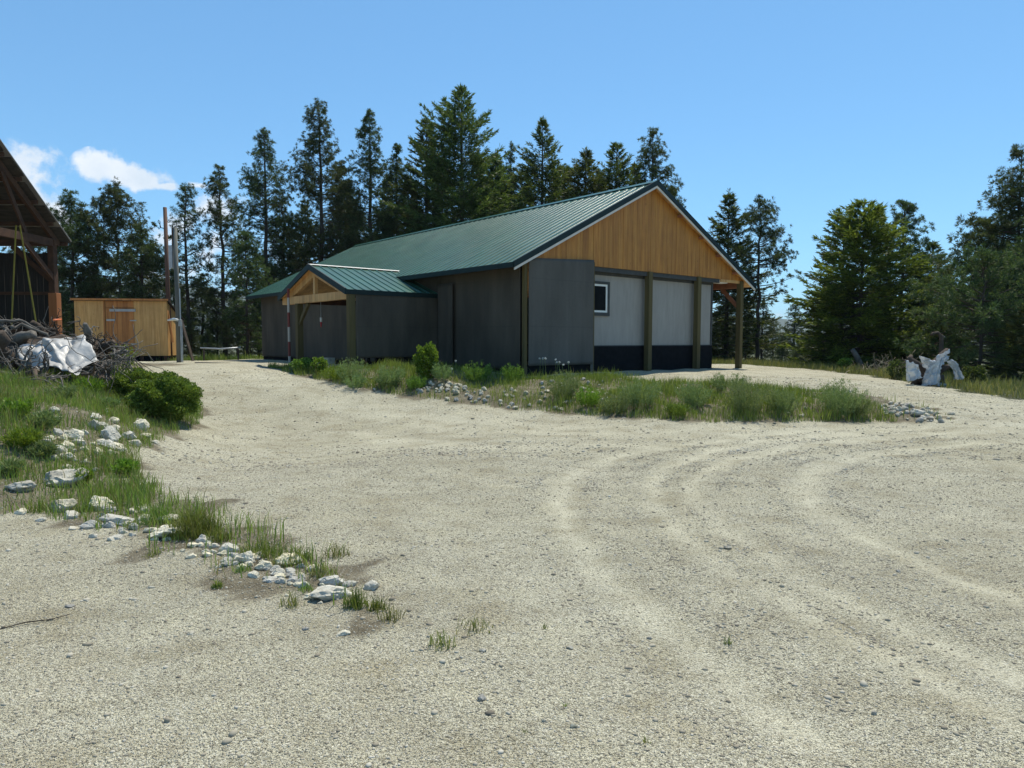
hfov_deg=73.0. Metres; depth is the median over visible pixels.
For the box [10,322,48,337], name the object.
log
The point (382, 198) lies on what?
conifer tree
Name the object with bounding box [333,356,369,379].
weed clump
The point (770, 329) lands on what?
pine tree
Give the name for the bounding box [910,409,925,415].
rock
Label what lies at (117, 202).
pine tree
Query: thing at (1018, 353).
fir tree
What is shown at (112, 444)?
rock
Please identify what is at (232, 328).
pine tree
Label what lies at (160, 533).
rock
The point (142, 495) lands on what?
bank grass
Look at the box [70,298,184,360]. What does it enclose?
plywood shed
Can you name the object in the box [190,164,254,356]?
pine tree
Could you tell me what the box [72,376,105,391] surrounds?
weed clump
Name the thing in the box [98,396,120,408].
weed clump
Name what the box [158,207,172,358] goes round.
wooden pole
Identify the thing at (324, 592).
rock
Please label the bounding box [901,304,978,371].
pine tree
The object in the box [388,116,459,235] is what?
fir tree
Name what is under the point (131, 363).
leafy shrub
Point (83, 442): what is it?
rock
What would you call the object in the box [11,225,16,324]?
strap
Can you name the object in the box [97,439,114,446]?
rock
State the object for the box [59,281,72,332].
pine tree
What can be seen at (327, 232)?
pine tree
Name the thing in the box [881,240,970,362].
conifer tree
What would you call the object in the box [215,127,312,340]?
pine tree
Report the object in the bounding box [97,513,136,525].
rock
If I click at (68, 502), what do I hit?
rock
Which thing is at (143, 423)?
rock
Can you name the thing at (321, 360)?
leafy shrub
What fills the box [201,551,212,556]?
rock
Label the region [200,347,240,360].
hitching rail
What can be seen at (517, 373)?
weed clump
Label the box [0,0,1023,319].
sky
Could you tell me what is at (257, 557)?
rock
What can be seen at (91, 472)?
weed clump
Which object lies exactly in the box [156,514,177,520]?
rock
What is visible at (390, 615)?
grass tuft
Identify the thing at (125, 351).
root stump
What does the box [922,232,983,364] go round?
pine tree
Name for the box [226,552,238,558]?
rock
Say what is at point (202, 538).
rock
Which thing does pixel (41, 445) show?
weed clump
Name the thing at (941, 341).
curved root
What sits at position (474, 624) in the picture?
grass tuft
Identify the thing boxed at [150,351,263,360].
forest edge grass
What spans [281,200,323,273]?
conifer tree
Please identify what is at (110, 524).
rock
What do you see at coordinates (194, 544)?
rock
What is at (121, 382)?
leafy shrub
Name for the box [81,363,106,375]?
log
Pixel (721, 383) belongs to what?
weed clump
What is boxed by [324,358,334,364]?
concrete block
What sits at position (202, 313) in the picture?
pine tree
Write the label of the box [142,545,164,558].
grass tuft
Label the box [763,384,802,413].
weed clump
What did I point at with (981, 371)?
leafy shrub
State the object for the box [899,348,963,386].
wrapped stump
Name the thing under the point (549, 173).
fir tree
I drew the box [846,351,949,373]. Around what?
brush heap
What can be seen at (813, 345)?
conifer tree
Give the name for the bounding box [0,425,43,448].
weed clump
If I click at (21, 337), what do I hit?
root stump
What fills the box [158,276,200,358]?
pine tree
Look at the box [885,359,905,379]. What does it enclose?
leafy shrub
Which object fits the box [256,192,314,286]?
pine tree
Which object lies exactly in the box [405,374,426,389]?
weed clump
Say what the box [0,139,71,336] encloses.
pole barn
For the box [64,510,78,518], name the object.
rock
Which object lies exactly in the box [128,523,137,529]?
rock
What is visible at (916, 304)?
fir tree
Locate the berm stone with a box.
[915,417,923,422]
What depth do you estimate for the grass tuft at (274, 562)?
4.79 m
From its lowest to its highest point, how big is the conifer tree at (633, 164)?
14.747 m
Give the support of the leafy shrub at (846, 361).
on the ground at (292, 438)
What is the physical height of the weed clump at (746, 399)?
0.786 m
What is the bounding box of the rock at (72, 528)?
[68,526,77,529]
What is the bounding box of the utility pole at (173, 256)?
[167,228,182,361]
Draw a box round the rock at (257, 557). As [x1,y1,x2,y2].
[253,553,260,559]
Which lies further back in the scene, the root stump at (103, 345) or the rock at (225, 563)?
the root stump at (103, 345)
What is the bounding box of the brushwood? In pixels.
[0,306,163,392]
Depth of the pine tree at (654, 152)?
40.84 m
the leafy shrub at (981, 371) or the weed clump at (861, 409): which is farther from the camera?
the leafy shrub at (981, 371)
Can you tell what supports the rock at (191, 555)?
on the ground at (292, 438)
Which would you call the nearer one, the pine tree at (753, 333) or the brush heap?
the brush heap
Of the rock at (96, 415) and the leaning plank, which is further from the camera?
the leaning plank
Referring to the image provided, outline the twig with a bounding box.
[0,614,69,628]
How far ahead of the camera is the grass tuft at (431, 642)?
3.59 m
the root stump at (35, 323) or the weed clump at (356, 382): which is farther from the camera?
the weed clump at (356, 382)
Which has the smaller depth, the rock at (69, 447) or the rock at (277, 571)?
the rock at (277, 571)
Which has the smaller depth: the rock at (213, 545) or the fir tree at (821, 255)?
the rock at (213, 545)
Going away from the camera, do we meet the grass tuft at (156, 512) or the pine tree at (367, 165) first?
the grass tuft at (156, 512)
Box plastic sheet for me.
[18,335,96,375]
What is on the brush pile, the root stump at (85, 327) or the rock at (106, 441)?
the root stump at (85, 327)
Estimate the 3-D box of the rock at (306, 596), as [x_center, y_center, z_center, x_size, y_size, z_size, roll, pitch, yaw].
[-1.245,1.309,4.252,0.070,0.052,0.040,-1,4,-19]
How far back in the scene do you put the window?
19.39 m
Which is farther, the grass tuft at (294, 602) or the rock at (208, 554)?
the rock at (208, 554)
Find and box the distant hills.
[60,278,977,343]
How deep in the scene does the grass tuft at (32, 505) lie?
6.28 m
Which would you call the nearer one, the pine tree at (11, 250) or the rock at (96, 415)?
the rock at (96, 415)
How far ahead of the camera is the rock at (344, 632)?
3.72 m
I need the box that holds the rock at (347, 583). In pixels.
[342,582,349,586]
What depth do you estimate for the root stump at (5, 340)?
12.11 m
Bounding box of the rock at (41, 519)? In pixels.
[35,517,46,521]
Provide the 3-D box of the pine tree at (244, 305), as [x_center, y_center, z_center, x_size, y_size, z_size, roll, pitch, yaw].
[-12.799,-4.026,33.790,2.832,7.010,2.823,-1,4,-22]
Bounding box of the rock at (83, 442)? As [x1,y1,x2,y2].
[77,439,86,445]
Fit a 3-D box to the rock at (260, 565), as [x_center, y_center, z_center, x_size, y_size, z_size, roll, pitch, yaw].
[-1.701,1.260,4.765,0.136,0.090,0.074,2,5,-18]
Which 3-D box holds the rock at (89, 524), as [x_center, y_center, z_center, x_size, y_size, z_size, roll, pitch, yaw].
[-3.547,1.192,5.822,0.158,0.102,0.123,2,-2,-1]
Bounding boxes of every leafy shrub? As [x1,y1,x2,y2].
[102,367,161,397]
[110,344,139,374]
[122,370,203,422]
[288,357,312,370]
[310,356,327,373]
[412,341,451,378]
[836,356,853,368]
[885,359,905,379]
[962,365,987,384]
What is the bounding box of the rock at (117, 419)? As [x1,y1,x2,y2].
[110,417,119,423]
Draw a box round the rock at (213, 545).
[209,543,219,547]
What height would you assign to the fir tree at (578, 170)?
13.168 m
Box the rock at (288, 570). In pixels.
[285,567,295,572]
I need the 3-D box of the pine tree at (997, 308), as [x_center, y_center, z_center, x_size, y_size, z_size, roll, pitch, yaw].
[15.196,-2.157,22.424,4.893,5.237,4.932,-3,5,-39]
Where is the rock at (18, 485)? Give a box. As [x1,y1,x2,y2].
[4,480,36,491]
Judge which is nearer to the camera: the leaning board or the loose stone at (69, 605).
the loose stone at (69, 605)
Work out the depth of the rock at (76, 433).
8.45 m
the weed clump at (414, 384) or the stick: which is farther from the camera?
the weed clump at (414, 384)
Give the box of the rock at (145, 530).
[143,527,156,532]
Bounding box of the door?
[105,308,136,354]
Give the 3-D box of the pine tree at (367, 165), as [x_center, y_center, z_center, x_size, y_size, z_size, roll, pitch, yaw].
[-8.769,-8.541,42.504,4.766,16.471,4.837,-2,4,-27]
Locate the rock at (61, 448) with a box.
[55,445,66,453]
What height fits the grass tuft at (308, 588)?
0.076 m
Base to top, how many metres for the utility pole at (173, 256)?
5.784 m
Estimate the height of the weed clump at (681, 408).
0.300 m
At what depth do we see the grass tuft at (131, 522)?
5.73 m
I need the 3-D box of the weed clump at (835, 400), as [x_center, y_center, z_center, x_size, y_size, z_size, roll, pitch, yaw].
[6.190,0.202,13.153,0.978,0.763,1.018,-3,5,-40]
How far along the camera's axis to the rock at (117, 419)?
9.93 m
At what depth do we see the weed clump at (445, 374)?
15.90 m
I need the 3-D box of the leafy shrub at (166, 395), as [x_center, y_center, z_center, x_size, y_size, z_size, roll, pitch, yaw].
[-5.873,0.203,11.815,1.168,0.914,1.073,0,4,0]
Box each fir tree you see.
[376,82,530,233]
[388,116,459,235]
[468,152,522,217]
[487,115,580,343]
[560,147,616,199]
[587,141,651,190]
[708,187,790,361]
[778,198,960,365]
[795,224,901,364]
[889,282,951,362]
[984,309,1023,381]
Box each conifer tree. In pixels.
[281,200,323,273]
[316,194,366,260]
[374,173,394,238]
[393,173,418,234]
[454,148,492,221]
[517,170,534,206]
[579,168,611,196]
[630,162,643,181]
[798,278,856,362]
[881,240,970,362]
[927,310,990,370]
[953,211,1022,370]
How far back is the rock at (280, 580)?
4.50 m
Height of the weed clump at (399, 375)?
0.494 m
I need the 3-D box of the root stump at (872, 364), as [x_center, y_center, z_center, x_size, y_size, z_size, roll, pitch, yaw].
[13.581,-0.518,26.185,0.963,0.839,0.882,2,4,29]
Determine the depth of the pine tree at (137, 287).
34.32 m
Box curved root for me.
[930,331,943,353]
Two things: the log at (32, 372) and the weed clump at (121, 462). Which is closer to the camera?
the weed clump at (121, 462)
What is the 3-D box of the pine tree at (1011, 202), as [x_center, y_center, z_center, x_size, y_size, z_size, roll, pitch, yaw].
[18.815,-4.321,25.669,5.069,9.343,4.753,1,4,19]
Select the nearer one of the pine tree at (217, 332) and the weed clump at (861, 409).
the weed clump at (861, 409)
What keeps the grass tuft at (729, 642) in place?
on the ground at (292, 438)
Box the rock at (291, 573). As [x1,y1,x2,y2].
[285,571,296,576]
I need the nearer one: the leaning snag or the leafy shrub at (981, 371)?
the leafy shrub at (981, 371)
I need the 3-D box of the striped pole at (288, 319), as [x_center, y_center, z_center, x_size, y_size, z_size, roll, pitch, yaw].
[-6.652,-1.616,20.648,0.070,2.446,0.070,0,4,0]
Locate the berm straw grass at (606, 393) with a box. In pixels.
[269,355,937,418]
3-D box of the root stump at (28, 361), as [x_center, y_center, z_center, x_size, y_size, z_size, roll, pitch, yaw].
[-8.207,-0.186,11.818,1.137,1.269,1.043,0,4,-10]
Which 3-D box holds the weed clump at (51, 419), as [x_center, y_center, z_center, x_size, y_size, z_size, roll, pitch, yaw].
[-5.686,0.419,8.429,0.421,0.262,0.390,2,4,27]
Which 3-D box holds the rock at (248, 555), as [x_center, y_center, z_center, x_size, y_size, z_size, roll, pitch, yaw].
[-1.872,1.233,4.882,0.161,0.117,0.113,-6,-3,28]
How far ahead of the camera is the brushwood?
12.16 m
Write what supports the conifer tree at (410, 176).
on the ground at (292, 438)
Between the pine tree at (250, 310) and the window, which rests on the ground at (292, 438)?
the pine tree at (250, 310)
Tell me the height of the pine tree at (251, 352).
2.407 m
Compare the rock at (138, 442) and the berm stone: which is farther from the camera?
the berm stone
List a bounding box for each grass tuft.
[22,497,51,513]
[70,495,96,512]
[118,517,139,529]
[126,501,180,525]
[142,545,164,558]
[155,500,226,540]
[201,521,238,542]
[209,579,225,588]
[229,559,251,572]
[231,531,287,559]
[267,556,279,566]
[270,537,313,567]
[279,584,304,608]
[297,583,313,592]
[301,560,339,579]
[318,540,349,559]
[340,578,371,610]
[365,593,394,612]
[370,601,405,622]
[428,626,456,650]
[456,612,492,635]
[723,635,732,644]
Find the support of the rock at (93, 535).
on the ground at (292, 438)
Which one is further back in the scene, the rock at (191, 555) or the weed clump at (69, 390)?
the weed clump at (69, 390)
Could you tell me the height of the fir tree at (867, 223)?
7.745 m
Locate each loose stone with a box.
[64,604,74,607]
[477,693,485,700]
[570,722,576,727]
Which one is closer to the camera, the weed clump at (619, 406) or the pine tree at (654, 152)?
the weed clump at (619, 406)
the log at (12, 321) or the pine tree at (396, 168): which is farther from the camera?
the pine tree at (396, 168)
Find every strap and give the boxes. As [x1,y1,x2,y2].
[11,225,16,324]
[19,225,36,321]
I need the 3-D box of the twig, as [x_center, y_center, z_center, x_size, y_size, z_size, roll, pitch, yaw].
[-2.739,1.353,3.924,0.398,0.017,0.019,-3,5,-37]
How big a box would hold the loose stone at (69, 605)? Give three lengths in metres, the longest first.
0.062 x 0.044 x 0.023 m
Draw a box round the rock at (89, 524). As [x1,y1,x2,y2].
[79,520,99,529]
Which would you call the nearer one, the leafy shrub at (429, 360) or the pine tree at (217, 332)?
the leafy shrub at (429, 360)
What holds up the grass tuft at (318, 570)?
on the ground at (292, 438)
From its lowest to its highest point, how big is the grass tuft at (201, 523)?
0.305 m
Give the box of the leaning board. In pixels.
[168,310,173,342]
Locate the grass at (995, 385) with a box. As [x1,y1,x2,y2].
[712,357,1023,398]
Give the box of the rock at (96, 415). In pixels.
[90,413,101,419]
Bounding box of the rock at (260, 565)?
[254,561,272,569]
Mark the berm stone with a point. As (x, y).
(920, 419)
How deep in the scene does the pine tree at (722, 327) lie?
45.64 m
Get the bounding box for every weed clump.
[0,397,34,417]
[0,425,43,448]
[0,457,26,474]
[22,439,59,457]
[25,408,63,428]
[45,384,77,400]
[69,464,94,484]
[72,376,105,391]
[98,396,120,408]
[108,457,139,475]
[320,364,342,380]
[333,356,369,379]
[344,373,367,388]
[373,372,400,386]
[377,365,406,383]
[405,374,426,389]
[430,362,452,380]
[460,361,493,381]
[500,362,524,382]
[544,369,581,398]
[574,385,603,406]
[599,393,629,413]
[617,374,661,407]
[664,402,691,415]
[674,378,712,407]
[709,372,747,390]
[722,372,774,413]
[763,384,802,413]
[809,375,870,415]
[845,394,875,417]
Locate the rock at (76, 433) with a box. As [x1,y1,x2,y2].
[63,428,83,439]
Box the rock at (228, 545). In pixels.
[218,542,238,552]
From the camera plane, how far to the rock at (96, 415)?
9.49 m
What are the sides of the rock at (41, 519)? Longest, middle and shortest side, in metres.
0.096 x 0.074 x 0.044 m
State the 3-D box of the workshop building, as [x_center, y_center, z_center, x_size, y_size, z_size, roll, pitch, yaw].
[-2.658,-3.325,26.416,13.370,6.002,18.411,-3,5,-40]
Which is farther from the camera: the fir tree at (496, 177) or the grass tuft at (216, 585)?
the fir tree at (496, 177)
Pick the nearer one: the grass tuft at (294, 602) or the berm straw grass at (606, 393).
the grass tuft at (294, 602)
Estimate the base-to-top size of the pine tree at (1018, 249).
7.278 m
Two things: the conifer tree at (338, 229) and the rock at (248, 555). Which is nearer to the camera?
the rock at (248, 555)
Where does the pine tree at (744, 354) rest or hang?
on the ground at (292, 438)
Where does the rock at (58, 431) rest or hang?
on the ground at (292, 438)
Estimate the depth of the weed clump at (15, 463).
7.08 m
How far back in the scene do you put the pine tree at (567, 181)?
46.00 m
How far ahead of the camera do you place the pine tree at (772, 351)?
65.70 m
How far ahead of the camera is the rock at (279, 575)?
4.60 m
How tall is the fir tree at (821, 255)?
7.113 m
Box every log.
[0,319,39,329]
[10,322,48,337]
[23,368,42,383]
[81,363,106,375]
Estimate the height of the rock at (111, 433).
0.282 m
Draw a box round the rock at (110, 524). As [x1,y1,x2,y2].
[104,521,115,527]
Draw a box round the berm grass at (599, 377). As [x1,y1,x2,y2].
[264,357,950,422]
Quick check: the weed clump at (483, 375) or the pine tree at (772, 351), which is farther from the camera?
the pine tree at (772, 351)
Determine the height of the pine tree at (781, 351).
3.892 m
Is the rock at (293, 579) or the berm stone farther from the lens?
the berm stone
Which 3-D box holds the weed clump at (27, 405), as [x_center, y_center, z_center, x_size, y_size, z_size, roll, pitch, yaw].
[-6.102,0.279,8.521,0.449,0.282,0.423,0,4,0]
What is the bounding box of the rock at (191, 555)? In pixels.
[185,553,196,558]
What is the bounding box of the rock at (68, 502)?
[49,498,77,511]
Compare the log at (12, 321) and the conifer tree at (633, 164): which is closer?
the log at (12, 321)
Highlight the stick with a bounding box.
[64,332,92,339]
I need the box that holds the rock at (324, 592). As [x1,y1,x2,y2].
[309,585,351,600]
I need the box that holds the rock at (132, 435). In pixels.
[122,431,136,439]
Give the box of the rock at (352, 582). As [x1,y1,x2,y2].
[349,580,356,586]
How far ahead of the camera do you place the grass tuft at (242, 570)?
4.70 m
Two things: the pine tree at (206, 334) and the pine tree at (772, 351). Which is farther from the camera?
the pine tree at (772, 351)
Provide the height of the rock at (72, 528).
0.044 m
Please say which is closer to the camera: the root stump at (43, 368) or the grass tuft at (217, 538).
the grass tuft at (217, 538)
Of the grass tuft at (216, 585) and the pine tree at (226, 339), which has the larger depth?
the pine tree at (226, 339)
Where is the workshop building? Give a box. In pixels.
[245,180,756,375]
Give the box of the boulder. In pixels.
[42,467,88,486]
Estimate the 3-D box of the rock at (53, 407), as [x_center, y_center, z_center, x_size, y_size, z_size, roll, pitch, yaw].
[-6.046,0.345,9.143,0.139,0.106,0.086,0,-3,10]
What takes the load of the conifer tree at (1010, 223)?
on the ground at (292, 438)
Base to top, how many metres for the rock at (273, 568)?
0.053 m
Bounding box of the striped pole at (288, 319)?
[287,288,290,364]
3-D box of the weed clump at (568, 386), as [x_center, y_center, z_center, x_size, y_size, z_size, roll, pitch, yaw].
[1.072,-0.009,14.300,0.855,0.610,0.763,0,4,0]
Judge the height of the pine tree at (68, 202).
9.721 m
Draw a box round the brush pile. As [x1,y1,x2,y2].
[7,334,112,380]
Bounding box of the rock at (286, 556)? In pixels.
[275,552,301,565]
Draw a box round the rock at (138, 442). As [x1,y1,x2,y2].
[131,440,141,445]
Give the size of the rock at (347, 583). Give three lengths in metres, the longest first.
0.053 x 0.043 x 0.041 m
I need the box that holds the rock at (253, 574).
[247,570,259,577]
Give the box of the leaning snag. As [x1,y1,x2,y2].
[850,348,865,368]
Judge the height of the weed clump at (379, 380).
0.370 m
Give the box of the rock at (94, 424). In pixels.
[88,419,100,429]
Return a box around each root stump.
[0,315,46,349]
[0,330,24,371]
[0,336,70,379]
[12,342,79,384]
[28,308,73,336]
[67,316,105,347]
[87,333,127,359]
[107,337,127,363]
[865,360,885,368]
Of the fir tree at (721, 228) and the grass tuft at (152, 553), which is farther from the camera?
the fir tree at (721, 228)
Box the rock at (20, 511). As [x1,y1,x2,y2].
[14,508,28,514]
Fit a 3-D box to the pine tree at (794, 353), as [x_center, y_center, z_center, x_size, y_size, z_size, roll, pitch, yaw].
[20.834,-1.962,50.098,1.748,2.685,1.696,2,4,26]
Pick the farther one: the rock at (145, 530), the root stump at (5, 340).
the root stump at (5, 340)
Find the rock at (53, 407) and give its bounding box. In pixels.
[49,406,59,412]
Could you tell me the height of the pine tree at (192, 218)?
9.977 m
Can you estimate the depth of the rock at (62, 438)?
8.28 m
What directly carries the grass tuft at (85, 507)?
on the ground at (292, 438)
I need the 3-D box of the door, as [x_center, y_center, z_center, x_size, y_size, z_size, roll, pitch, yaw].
[-17.187,-2.309,30.477,1.280,2.068,0.065,0,4,-6]
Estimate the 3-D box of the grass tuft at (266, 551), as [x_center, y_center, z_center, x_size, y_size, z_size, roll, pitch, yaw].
[-1.809,1.149,4.994,0.389,0.175,0.381,-3,5,-38]
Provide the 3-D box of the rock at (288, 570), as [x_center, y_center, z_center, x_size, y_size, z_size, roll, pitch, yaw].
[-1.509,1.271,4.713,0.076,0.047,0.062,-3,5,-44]
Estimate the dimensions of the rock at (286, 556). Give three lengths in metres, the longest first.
0.196 x 0.115 x 0.114 m
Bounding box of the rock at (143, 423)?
[132,419,149,430]
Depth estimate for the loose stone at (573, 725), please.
2.86 m
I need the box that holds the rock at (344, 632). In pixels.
[336,629,350,635]
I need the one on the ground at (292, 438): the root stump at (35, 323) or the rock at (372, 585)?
the rock at (372, 585)
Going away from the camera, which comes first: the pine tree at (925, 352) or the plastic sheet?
the plastic sheet
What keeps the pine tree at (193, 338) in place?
on the ground at (292, 438)
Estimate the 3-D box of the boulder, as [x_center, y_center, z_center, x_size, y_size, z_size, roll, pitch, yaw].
[-4.617,0.973,7.127,0.435,0.215,0.382,2,4,30]
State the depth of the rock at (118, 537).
5.45 m
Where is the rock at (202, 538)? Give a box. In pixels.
[196,534,210,542]
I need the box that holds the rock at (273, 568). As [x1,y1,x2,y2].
[270,565,280,571]
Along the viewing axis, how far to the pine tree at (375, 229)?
49.07 m
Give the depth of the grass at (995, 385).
20.99 m
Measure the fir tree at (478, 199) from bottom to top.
16.853 m
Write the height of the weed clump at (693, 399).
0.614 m
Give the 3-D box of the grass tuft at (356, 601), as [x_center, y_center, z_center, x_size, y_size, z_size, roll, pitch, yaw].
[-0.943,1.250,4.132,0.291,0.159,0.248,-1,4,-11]
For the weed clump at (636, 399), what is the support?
on the ground at (292, 438)
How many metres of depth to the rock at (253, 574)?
4.60 m
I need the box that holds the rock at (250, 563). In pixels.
[244,561,253,566]
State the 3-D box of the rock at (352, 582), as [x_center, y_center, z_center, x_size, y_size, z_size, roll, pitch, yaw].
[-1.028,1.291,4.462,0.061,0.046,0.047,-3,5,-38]
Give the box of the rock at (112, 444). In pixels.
[105,443,117,450]
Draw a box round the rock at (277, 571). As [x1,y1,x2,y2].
[270,568,285,575]
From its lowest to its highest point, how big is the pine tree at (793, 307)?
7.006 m
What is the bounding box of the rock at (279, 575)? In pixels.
[274,573,284,578]
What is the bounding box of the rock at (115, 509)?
[103,506,118,512]
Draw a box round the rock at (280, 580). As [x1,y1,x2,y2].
[274,577,286,583]
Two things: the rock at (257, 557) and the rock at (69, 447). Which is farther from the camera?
the rock at (69, 447)
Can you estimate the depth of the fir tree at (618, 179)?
40.63 m
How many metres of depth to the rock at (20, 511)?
6.19 m
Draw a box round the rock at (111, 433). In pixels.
[100,425,120,441]
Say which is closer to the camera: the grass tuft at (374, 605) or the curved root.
the grass tuft at (374, 605)
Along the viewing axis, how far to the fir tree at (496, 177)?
42.84 m
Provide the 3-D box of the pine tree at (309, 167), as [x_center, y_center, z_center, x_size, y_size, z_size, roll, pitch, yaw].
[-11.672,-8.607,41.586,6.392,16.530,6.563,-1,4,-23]
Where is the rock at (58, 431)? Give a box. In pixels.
[53,428,63,435]
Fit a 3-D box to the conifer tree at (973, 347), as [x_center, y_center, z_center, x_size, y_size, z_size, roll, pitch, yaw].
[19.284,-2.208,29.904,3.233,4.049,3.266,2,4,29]
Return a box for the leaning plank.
[182,320,193,360]
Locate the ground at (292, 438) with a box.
[0,342,1023,767]
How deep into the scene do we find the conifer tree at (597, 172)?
46.93 m
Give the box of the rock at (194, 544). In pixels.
[187,542,197,547]
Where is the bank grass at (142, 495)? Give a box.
[0,363,351,604]
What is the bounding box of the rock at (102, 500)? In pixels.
[88,496,113,510]
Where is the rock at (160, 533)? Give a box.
[147,525,189,538]
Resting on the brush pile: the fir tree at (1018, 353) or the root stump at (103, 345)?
the root stump at (103, 345)
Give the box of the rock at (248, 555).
[234,550,254,562]
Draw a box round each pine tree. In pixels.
[0,246,78,330]
[33,188,121,335]
[57,175,191,306]
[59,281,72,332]
[103,219,172,299]
[155,182,222,357]
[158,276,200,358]
[183,273,221,356]
[183,320,201,356]
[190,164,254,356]
[195,329,219,355]
[200,303,233,356]
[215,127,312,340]
[217,323,235,356]
[219,230,278,356]
[220,287,255,355]
[236,320,261,357]
[244,275,261,356]
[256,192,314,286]
[265,98,367,278]
[312,159,368,262]
[330,108,399,254]
[368,216,393,239]
[373,142,412,240]
[503,140,527,206]
[550,164,578,200]
[633,126,686,208]
[712,300,747,355]
[713,289,770,358]
[726,194,802,360]
[734,327,755,359]
[751,302,780,359]
[759,317,785,360]
[771,334,791,361]
[776,304,809,360]
[790,338,807,360]
[865,199,946,366]
[893,240,1023,377]
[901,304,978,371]
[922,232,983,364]
[947,142,1023,372]
[963,216,1023,373]
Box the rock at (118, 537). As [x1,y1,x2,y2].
[112,534,124,539]
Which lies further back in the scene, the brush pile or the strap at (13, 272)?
the strap at (13, 272)
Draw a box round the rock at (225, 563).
[220,561,230,566]
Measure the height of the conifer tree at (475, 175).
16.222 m
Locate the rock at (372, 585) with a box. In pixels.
[364,580,378,590]
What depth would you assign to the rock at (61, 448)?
7.93 m
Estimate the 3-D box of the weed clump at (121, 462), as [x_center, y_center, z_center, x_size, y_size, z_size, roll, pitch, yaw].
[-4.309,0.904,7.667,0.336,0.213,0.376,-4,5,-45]
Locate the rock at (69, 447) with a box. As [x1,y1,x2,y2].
[60,441,74,449]
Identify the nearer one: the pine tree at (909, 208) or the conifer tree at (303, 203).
the pine tree at (909, 208)
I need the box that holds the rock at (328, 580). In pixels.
[318,575,344,585]
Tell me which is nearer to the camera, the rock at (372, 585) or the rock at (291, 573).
the rock at (372, 585)
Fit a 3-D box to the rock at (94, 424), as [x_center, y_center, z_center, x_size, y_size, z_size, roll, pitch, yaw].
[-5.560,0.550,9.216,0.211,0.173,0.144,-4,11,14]
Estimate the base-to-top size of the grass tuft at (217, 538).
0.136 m
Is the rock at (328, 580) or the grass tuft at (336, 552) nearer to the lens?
the rock at (328, 580)
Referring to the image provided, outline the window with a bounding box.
[594,281,609,315]
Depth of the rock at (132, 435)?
9.55 m
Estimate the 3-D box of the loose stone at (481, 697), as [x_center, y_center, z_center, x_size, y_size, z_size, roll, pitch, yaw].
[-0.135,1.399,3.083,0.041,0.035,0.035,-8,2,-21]
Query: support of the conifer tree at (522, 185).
on the ground at (292, 438)
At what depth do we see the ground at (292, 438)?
4.42 m
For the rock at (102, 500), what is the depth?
6.52 m
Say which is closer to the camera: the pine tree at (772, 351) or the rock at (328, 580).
the rock at (328, 580)
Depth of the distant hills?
1792.37 m
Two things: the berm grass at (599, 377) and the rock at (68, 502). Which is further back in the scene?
the berm grass at (599, 377)
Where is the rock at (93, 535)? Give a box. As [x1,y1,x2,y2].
[88,534,98,537]
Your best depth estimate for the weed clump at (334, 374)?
16.49 m
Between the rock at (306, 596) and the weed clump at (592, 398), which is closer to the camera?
the rock at (306, 596)
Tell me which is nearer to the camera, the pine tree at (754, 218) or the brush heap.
the brush heap
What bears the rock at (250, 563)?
on the ground at (292, 438)
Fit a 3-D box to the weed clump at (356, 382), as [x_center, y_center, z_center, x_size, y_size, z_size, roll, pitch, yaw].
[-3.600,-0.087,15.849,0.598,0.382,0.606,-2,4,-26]
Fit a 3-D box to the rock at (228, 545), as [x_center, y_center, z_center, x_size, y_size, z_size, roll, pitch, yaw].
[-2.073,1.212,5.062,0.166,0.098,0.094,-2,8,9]
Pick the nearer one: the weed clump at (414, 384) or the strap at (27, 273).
the weed clump at (414, 384)
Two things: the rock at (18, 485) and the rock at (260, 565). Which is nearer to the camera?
the rock at (260, 565)
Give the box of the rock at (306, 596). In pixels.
[303,593,314,598]
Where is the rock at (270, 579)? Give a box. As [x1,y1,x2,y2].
[263,576,276,582]
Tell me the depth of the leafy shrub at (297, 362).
18.03 m
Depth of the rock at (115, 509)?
6.42 m
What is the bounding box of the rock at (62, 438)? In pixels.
[56,434,67,440]
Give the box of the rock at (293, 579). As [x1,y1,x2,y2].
[287,575,297,582]
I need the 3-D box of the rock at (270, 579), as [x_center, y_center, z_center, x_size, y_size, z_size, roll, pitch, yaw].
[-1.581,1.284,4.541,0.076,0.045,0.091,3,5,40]
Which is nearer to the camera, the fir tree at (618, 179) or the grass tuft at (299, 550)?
the grass tuft at (299, 550)

